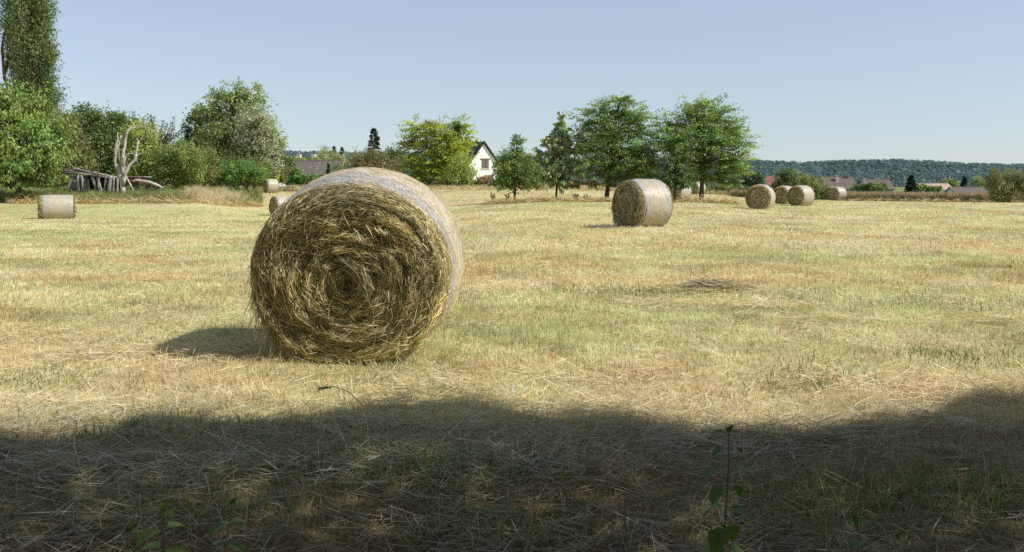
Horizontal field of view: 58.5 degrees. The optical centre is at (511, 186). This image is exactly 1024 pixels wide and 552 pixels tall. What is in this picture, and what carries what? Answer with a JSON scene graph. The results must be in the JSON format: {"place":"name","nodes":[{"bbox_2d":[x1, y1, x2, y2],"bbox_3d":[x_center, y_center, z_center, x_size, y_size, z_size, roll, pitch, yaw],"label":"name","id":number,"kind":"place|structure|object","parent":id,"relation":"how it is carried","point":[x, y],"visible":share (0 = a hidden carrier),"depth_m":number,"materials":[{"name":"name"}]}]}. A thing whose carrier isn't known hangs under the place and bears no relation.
{"place":"outdoors","nodes":[
{"label":"outdoors","id":0,"kind":"place"},
{"bbox_2d":[0,184,264,206],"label":"meadow","id":1,"kind":"structure","parent":0,"point":[254,194],"depth_m":80.91,"materials":[{"name":"plant"}]},
{"bbox_2d":[238,185,302,191],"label":"straw grass","id":2,"kind":"structure","parent":0,"point":[292,188],"depth_m":99.07,"materials":[{"name":"beige plant"}]},
{"bbox_2d":[0,187,1023,551],"bbox_3d":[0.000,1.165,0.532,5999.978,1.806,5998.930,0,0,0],"label":"ground","id":3,"kind":"structure","parent":0,"point":[650,387],"depth_m":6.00,"materials":[{"name":"beige plant"}]},
{"bbox_2d":[1,176,61,188],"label":"hazel hedge","id":4,"kind":"object","parent":3,"relation":"on","point":[29,181],"visible":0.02,"depth_m":88.54,"materials":[{"name":"green plant"}]},
{"bbox_2d":[0,0,70,114],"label":"poplar tree","id":5,"kind":"object","parent":3,"relation":"on","point":[30,52],"visible":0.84,"depth_m":98.72,"materials":[{"name":"green plant"}]},
{"bbox_2d":[0,76,80,195],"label":"walnut tree","id":6,"kind":"object","parent":3,"relation":"on","point":[36,155],"visible":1,"depth_m":63.27,"materials":[{"name":"green plant"}]},
{"bbox_2d":[37,195,76,218],"bbox_3d":[-23.826,1.056,47.877,1.874,1.265,1.327,0,0,-28],"label":"hay bale","id":7,"kind":"object","parent":3,"relation":"on","point":[56,206],"visible":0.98,"depth_m":47.39},
{"bbox_2d":[38,105,105,186],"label":"scrub tree","id":8,"kind":"object","parent":3,"relation":"on","point":[82,158],"visible":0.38,"depth_m":83.68,"materials":[{"name":"green plant"}]},
{"bbox_2d":[63,167,119,192],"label":"log shed","id":9,"kind":"structure","parent":3,"relation":"on","point":[98,181],"depth_m":67.95,"materials":[{"name":"grey wood"}]},
{"bbox_2d":[65,101,120,174],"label":"leafy tree","id":10,"kind":"object","parent":3,"relation":"on","point":[92,119],"visible":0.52,"depth_m":88.89,"materials":[{"name":"green plant"}]},
{"bbox_2d":[0,186,199,202],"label":"weeds","id":11,"kind":"object","parent":3,"relation":"on","point":[137,193],"visible":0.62,"depth_m":64.22,"materials":[{"name":"plant"}]},
{"bbox_2d":[68,176,88,191],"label":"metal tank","id":12,"kind":"object","parent":11,"relation":"on","point":[72,184],"visible":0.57,"depth_m":67.99,"materials":[{"name":"grey metal"}]},
{"bbox_2d":[93,105,147,185],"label":"leafy tree","id":13,"kind":"object","parent":3,"relation":"on","point":[117,119],"visible":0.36,"depth_m":90.31,"materials":[{"name":"green plant"}]},
{"bbox_2d":[57,172,189,187],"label":"hazel hedge","id":14,"kind":"object","parent":3,"relation":"on","point":[131,184],"depth_m":99.61,"materials":[{"name":"green plant"}]},
{"bbox_2d":[116,527,140,551],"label":"nettle plant","id":15,"kind":"object","parent":3,"relation":"on","point":[128,529],"visible":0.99,"depth_m":2.41,"materials":[{"name":"green plant"}]},
{"bbox_2d":[125,174,133,190],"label":"wooden pole","id":16,"kind":"object","parent":3,"relation":"on","point":[129,182],"visible":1,"depth_m":66.06,"materials":[{"name":"grey wood"}]},
{"bbox_2d":[113,121,158,192],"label":"dead tree","id":17,"kind":"object","parent":3,"relation":"on","point":[123,171],"visible":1,"depth_m":66.89,"materials":[{"name":"grey wood"}]},
{"bbox_2d":[117,176,156,191],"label":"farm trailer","id":18,"kind":"object","parent":3,"relation":"on","point":[130,178],"visible":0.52,"depth_m":69.10,"materials":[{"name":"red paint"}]},
{"bbox_2d":[112,113,164,185],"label":"hawthorn tree","id":19,"kind":"object","parent":3,"relation":"on","point":[139,133],"visible":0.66,"depth_m":79.11,"materials":[{"name":"green plant"}]},
{"bbox_2d":[132,179,164,190],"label":"fallen bough","id":20,"kind":"object","parent":3,"relation":"on","point":[147,182],"visible":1,"depth_m":66.23,"materials":[{"name":"grey wood"}]},
{"bbox_2d":[92,111,208,188],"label":"cherry tree","id":21,"kind":"object","parent":3,"relation":"on","point":[167,137],"visible":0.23,"depth_m":81.68,"materials":[{"name":"green plant"}]},
{"bbox_2d":[135,502,190,551],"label":"nettle plant","id":22,"kind":"object","parent":3,"relation":"on","point":[146,534],"visible":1,"depth_m":2.30,"materials":[{"name":"green plant"}]},
{"bbox_2d":[135,137,213,189],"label":"bush","id":23,"kind":"object","parent":3,"relation":"on","point":[177,164],"visible":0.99,"depth_m":78.19,"materials":[{"name":"green plant"}]},
{"bbox_2d":[181,123,216,186],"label":"tree","id":24,"kind":"object","parent":3,"relation":"on","point":[188,130],"visible":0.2,"depth_m":107.33,"materials":[{"name":"green plant"}]},
{"bbox_2d":[191,136,224,189],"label":"bush","id":25,"kind":"object","parent":3,"relation":"on","point":[213,171],"visible":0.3,"depth_m":81.86,"materials":[{"name":"green plant"}]},
{"bbox_2d":[179,183,263,205],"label":"dry grass","id":26,"kind":"structure","parent":3,"relation":"on","point":[196,190],"depth_m":70.41,"materials":[{"name":"beige plant"}]},
{"bbox_2d":[205,497,247,551],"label":"nettle plant","id":27,"kind":"object","parent":3,"relation":"on","point":[238,545],"visible":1,"depth_m":2.20,"materials":[{"name":"green plant"}]},
{"bbox_2d":[182,76,288,187],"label":"broadleaf tree","id":28,"kind":"object","parent":3,"relation":"on","point":[213,114],"visible":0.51,"depth_m":103.06,"materials":[{"name":"green plant"}]},
{"bbox_2d":[179,168,292,188],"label":"hazel hedge","id":29,"kind":"object","parent":3,"relation":"on","point":[218,183],"visible":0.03,"depth_m":111.28,"materials":[{"name":"green plant"}]},
{"bbox_2d":[215,156,272,189],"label":"shrub","id":30,"kind":"object","parent":3,"relation":"on","point":[243,172],"visible":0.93,"depth_m":87.47,"materials":[{"name":"green plant"}]},
{"bbox_2d":[216,97,284,188],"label":"blossoming tree","id":31,"kind":"object","parent":3,"relation":"on","point":[253,139],"visible":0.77,"depth_m":94.40,"materials":[{"name":"green plant"}]},
{"bbox_2d":[262,179,278,192],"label":"hay bale","id":32,"kind":"object","parent":3,"relation":"on","point":[270,185],"visible":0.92,"depth_m":92.84},
{"bbox_2d":[268,196,289,214],"bbox_3d":[-16.389,1.355,64.864,1.378,1.438,1.508,0,0,-38],"label":"hay bale","id":33,"kind":"object","parent":3,"relation":"on","point":[275,202],"visible":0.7,"depth_m":64.36},
{"bbox_2d":[278,149,290,185],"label":"scrub tree","id":34,"kind":"object","parent":3,"relation":"on","point":[285,169],"visible":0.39,"depth_m":107.78,"materials":[{"name":"green plant"}]},
{"bbox_2d":[284,155,299,185],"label":"yew bush","id":35,"kind":"object","parent":3,"relation":"on","point":[290,160],"visible":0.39,"depth_m":111.88,"materials":[{"name":"green plant"}]},
{"bbox_2d":[287,166,321,185],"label":"ivy hedge","id":36,"kind":"object","parent":3,"relation":"on","point":[299,178],"visible":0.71,"depth_m":111.27,"materials":[{"name":"green plant"}]},
{"bbox_2d":[290,155,323,164],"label":"leafy tree","id":37,"kind":"object","parent":3,"relation":"on","point":[298,158],"visible":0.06,"depth_m":164.93,"materials":[{"name":"green plant"}]},
{"bbox_2d":[290,160,345,186],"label":"barn","id":38,"kind":"structure","parent":3,"relation":"on","point":[315,167],"depth_m":119.96,"materials":[{"name":"grey tile"}]},
{"bbox_2d":[325,163,329,174],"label":"young fir","id":39,"kind":"object","parent":3,"relation":"on","point":[328,169],"visible":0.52,"depth_m":111.88,"materials":[{"name":"green plant"}]},
{"bbox_2d":[313,144,353,164],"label":"birch tree","id":40,"kind":"object","parent":3,"relation":"on","point":[325,156],"visible":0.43,"depth_m":159.18,"materials":[{"name":"green plant"}]},
{"bbox_2d":[330,162,351,172],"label":"bush","id":41,"kind":"object","parent":3,"relation":"on","point":[338,167],"visible":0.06,"depth_m":109.56,"materials":[{"name":"green plant"}]},
{"bbox_2d":[315,385,367,479],"bbox_3d":[-0.768,1.138,4.140,0.246,0.497,0.046,0,0,-28],"label":"grass stalk","id":42,"kind":"object","parent":3,"relation":"on","point":[323,388],"depth_m":4.20,"materials":[{"name":"beige plant"}]},
{"bbox_2d":[242,163,468,365],"bbox_3d":[-1.220,0.572,7.574,1.692,1.571,1.496,0,0,3],"label":"hay bale","id":43,"kind":"object","parent":3,"relation":"on","point":[359,264],"visible":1,"depth_m":6.91},
{"bbox_2d":[366,127,381,164],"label":"spruce tree","id":44,"kind":"object","parent":3,"relation":"on","point":[375,144],"visible":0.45,"depth_m":121.85,"materials":[{"name":"green plant"}]},
{"bbox_2d":[343,146,406,172],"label":"old apple tree","id":45,"kind":"object","parent":3,"relation":"on","point":[363,158],"visible":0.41,"depth_m":110.91,"materials":[{"name":"green plant"}]},
{"bbox_2d":[383,142,410,174],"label":"leafy tree","id":46,"kind":"object","parent":3,"relation":"on","point":[391,150],"visible":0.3,"depth_m":121.77,"materials":[{"name":"green plant"}]},
{"bbox_2d":[391,112,483,185],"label":"robinia tree","id":47,"kind":"object","parent":3,"relation":"on","point":[450,137],"visible":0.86,"depth_m":117.31,"materials":[{"name":"green plant"}]},
{"bbox_2d":[417,480,473,551],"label":"grass stalk","id":48,"kind":"object","parent":3,"relation":"on","point":[426,486],"depth_m":3.40,"materials":[{"name":"beige plant"}]},
{"bbox_2d":[438,148,479,185],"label":"ash sapling","id":49,"kind":"object","parent":3,"relation":"on","point":[464,175],"visible":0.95,"depth_m":111.81,"materials":[{"name":"green plant"}]},
{"bbox_2d":[424,173,503,185],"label":"hedge","id":50,"kind":"object","parent":3,"relation":"on","point":[481,180],"visible":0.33,"depth_m":112.72,"materials":[{"name":"green plant"}]},
{"bbox_2d":[430,141,502,184],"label":"house","id":51,"kind":"structure","parent":3,"relation":"on","point":[486,154],"depth_m":131.04,"materials":[{"name":"white plaster"},{"name":"roof tiles"},{"name":"glass"}]},
{"bbox_2d":[480,158,489,168],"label":"window","id":52,"kind":"structure","parent":51,"relation":"in","point":[485,162],"depth_m":131.03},
{"bbox_2d":[0,185,1023,551],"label":"loose straw","id":53,"kind":"object","parent":3,"relation":"on","point":[664,435],"visible":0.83,"depth_m":4.89,"materials":[{"name":"beige plant"}]},
{"bbox_2d":[487,133,548,202],"bbox_3d":[0.428,-1.153,62.155,4.299,4.969,3.598,0,0,0],"label":"pear tree","id":54,"kind":"object","parent":3,"relation":"on","point":[517,167],"visible":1,"depth_m":61.56,"materials":[{"name":"green plant"}]},
{"bbox_2d":[58,150,1023,186],"bbox_3d":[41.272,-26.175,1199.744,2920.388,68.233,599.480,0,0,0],"label":"forest","id":55,"kind":"object","parent":3,"relation":"on","point":[900,166],"visible":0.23,"depth_m":1224.98,"materials":[{"name":"plant"}]},
{"bbox_2d":[529,111,589,197],"bbox_3d":[3.213,-1.992,63.072,4.354,6.482,3.006,0,0,0],"label":"sweet cherry tree","id":56,"kind":"object","parent":3,"relation":"on","point":[556,167],"visible":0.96,"depth_m":62.65,"materials":[{"name":"green plant"}]},
{"bbox_2d":[541,178,605,186],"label":"berberis hedge","id":57,"kind":"object","parent":3,"relation":"on","point":[586,183],"visible":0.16,"depth_m":112.25,"materials":[{"name":"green plant"}]},
{"bbox_2d":[483,198,742,204],"bbox_3d":[7.075,0.970,61.970,18.545,0.521,5.518,0,0,0],"label":"grass strip","id":58,"kind":"object","parent":3,"relation":"on","point":[587,201],"visible":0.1,"depth_m":60.95,"materials":[{"name":"beige plant"}]},
{"bbox_2d":[562,92,669,199],"bbox_3d":[7.159,-2.750,62.930,8.147,8.053,6.214,0,0,0],"label":"acacia tree","id":59,"kind":"object","parent":3,"relation":"on","point":[610,136],"visible":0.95,"depth_m":62.55,"materials":[{"name":"green plant"}]},
{"bbox_2d":[610,178,673,226],"bbox_3d":[3.905,0.466,27.649,1.413,1.482,1.630,0,0,-31],"label":"hay bale","id":60,"kind":"object","parent":3,"relation":"on","point":[641,202],"visible":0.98,"depth_m":27.11},
{"bbox_2d":[651,142,698,202],"bbox_3d":[10.760,-0.811,60.251,2.904,4.220,2.912,0,0,-34],"label":"young tree","id":61,"kind":"object","parent":3,"relation":"on","point":[677,174],"visible":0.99,"depth_m":59.76,"materials":[{"name":"green plant"}]},
{"bbox_2d":[671,187,691,199],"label":"hay bale","id":62,"kind":"object","parent":3,"relation":"on","point":[684,192],"visible":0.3,"depth_m":72.70},
{"bbox_2d":[691,182,705,193],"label":"hay bale","id":63,"kind":"object","parent":3,"relation":"on","point":[696,191],"visible":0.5,"depth_m":101.78},
{"bbox_2d":[641,91,768,198],"bbox_3d":[12.913,-2.601,61.973,8.572,7.799,5.795,0,0,0],"label":"acacia tree","id":64,"kind":"object","parent":3,"relation":"on","point":[725,163],"visible":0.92,"depth_m":61.55,"materials":[{"name":"green plant"}]},
{"bbox_2d":[664,269,765,291],"bbox_3d":[2.574,1.165,11.688,1.454,0.272,1.152,0,0,0],"label":"hay heap","id":65,"kind":"object","parent":3,"relation":"on","point":[707,282],"visible":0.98,"depth_m":11.47,"materials":[{"name":"beige plant"}]},
{"bbox_2d":[700,424,752,551],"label":"nettle plant","id":66,"kind":"object","parent":3,"relation":"on","point":[717,539],"visible":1,"depth_m":2.14,"materials":[{"name":"green plant"}]},
{"bbox_2d":[705,184,752,191],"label":"hedge","id":67,"kind":"object","parent":3,"relation":"on","point":[720,188],"visible":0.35,"depth_m":107.61,"materials":[{"name":"green plant"}]},
{"bbox_2d":[735,163,766,188],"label":"dark tree","id":68,"kind":"object","parent":3,"relation":"on","point":[754,179],"visible":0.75,"depth_m":213.56,"materials":[{"name":"green plant"}]},
{"bbox_2d":[745,184,775,208],"bbox_3d":[14.133,0.581,52.012,1.508,1.438,1.378,0,0,30],"label":"hay bale","id":69,"kind":"object","parent":3,"relation":"on","point":[759,196],"visible":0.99,"depth_m":51.48},
{"bbox_2d":[762,175,775,188],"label":"house","id":70,"kind":"structure","parent":3,"relation":"on","point":[768,178],"depth_m":230.79,"materials":[{"name":"red tile"}]},
{"bbox_2d":[729,191,826,199],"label":"dark weeds","id":71,"kind":"object","parent":3,"relation":"on","point":[733,194],"visible":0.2,"depth_m":99.72,"materials":[{"name":"brown plant"}]},
{"bbox_2d":[774,186,790,203],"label":"hay bale","id":72,"kind":"object","parent":3,"relation":"on","point":[781,192],"visible":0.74,"depth_m":69.90},
{"bbox_2d":[767,166,803,189],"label":"leafy tree","id":73,"kind":"object","parent":3,"relation":"on","point":[784,177],"visible":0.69,"depth_m":189.40,"materials":[{"name":"green plant"}]},
{"bbox_2d":[787,185,814,205],"bbox_3d":[19.998,0.628,63.322,1.378,1.438,1.508,0,0,-33],"label":"hay bale","id":74,"kind":"object","parent":3,"relation":"on","point":[801,195],"visible":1,"depth_m":62.85},
{"bbox_2d":[795,172,829,199],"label":"bush","id":75,"kind":"object","parent":3,"relation":"on","point":[816,186],"visible":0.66,"depth_m":98.63,"materials":[{"name":"green plant"}]},
{"bbox_2d":[825,187,831,199],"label":"hay bale","id":76,"kind":"object","parent":3,"relation":"on","point":[826,193],"visible":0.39,"depth_m":98.23},
{"bbox_2d":[819,175,855,191],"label":"house","id":77,"kind":"structure","parent":3,"relation":"on","point":[845,182],"depth_m":234.39,"materials":[{"name":"brown tile"}]},
{"bbox_2d":[828,187,846,200],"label":"hay bale","id":78,"kind":"object","parent":3,"relation":"on","point":[836,193],"visible":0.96,"depth_m":92.78},
{"bbox_2d":[841,515,875,551],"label":"nettle plant","id":79,"kind":"object","parent":3,"relation":"on","point":[854,544],"visible":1,"depth_m":2.35,"materials":[{"name":"green plant"}]},
{"bbox_2d":[849,181,888,191],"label":"shrub","id":80,"kind":"object","parent":3,"relation":"on","point":[873,186],"visible":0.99,"depth_m":189.80,"materials":[{"name":"green plant"}]},
{"bbox_2d":[857,179,895,192],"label":"house","id":81,"kind":"structure","parent":3,"relation":"on","point":[889,184],"depth_m":234.99,"materials":[{"name":"brown tile"}]},
{"bbox_2d":[850,503,926,551],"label":"grass stalk","id":82,"kind":"object","parent":3,"relation":"on","point":[859,508],"depth_m":3.20,"materials":[{"name":"plant"}]},
{"bbox_2d":[884,472,918,535],"bbox_3d":[1.510,1.243,3.547,0.140,0.266,0.026,0,0,0],"label":"grass stalk","id":83,"kind":"object","parent":3,"relation":"on","point":[891,477],"depth_m":3.55,"materials":[{"name":"plant"}]},
{"bbox_2d":[904,174,918,192],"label":"fir tree","id":84,"kind":"object","parent":3,"relation":"on","point":[911,185],"visible":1,"depth_m":174.59,"materials":[{"name":"green plant"}]},
{"bbox_2d":[848,188,988,197],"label":"wire fence","id":85,"kind":"object","parent":3,"relation":"on","point":[912,194],"visible":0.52,"depth_m":92.97,"materials":[{"name":"grey metal"}]},
{"bbox_2d":[913,183,943,192],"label":"shrub","id":86,"kind":"object","parent":3,"relation":"on","point":[922,187],"visible":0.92,"depth_m":189.60,"materials":[{"name":"green plant"}]},
{"bbox_2d":[843,193,1023,202],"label":"fence weeds","id":87,"kind":"object","parent":3,"relation":"on","point":[917,198],"visible":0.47,"depth_m":90.97,"materials":[{"name":"plant"}]},
{"bbox_2d":[917,183,950,193],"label":"house","id":88,"kind":"structure","parent":3,"relation":"on","point":[945,186],"depth_m":234.96,"materials":[{"name":"pink tile"}]},
{"bbox_2d":[937,176,960,186],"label":"leafy tree","id":89,"kind":"object","parent":3,"relation":"on","point":[953,182],"visible":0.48,"depth_m":258.60,"materials":[{"name":"green plant"}]},
{"bbox_2d":[960,176,968,186],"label":"fir tree","id":90,"kind":"object","parent":3,"relation":"on","point":[964,182],"visible":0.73,"depth_m":249.74,"materials":[{"name":"green plant"}]},
{"bbox_2d":[944,187,988,193],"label":"house","id":91,"kind":"structure","parent":3,"relation":"on","point":[966,189],"depth_m":223.62,"materials":[{"name":"grey tile"}]},
{"bbox_2d":[968,175,989,186],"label":"leafy tree","id":92,"kind":"object","parent":3,"relation":"on","point":[976,182],"visible":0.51,"depth_m":238.91,"materials":[{"name":"green plant"}]},
{"bbox_2d":[980,166,1023,202],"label":"hawthorn bush","id":93,"kind":"object","parent":3,"relation":"on","point":[1001,190],"visible":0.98,"depth_m":87.72,"materials":[{"name":"green plant"}]},
{"bbox_2d":[0,0,1023,164],"label":"sky","id":94,"kind":"structure","parent":0,"point":[941,80],"materials":[{"name":"blue"}]},
{"bbox_2d":[425,184,730,195],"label":"rough grass","id":95,"kind":"structure","parent":0,"point":[583,186],"depth_m":105.91,"materials":[{"name":"plant"}]},
{"bbox_2d":[221,156,1012,186],"bbox_3d":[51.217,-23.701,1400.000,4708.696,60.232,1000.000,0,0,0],"label":"hills","id":96,"kind":"structure","parent":0,"point":[823,171],"depth_m":1210.22,"materials":[{"name":"plant"}]},
{"bbox_2d":[729,188,823,194],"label":"tan grass","id":97,"kind":"structure","parent":0,"point":[739,191],"depth_m":101.75,"materials":[{"name":"beige plant"}]},
{"bbox_2d":[847,191,1023,198],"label":"tan grass","id":98,"kind":"structure","parent":0,"point":[927,194],"depth_m":96.82,"materials":[{"name":"plant"}]}
]}

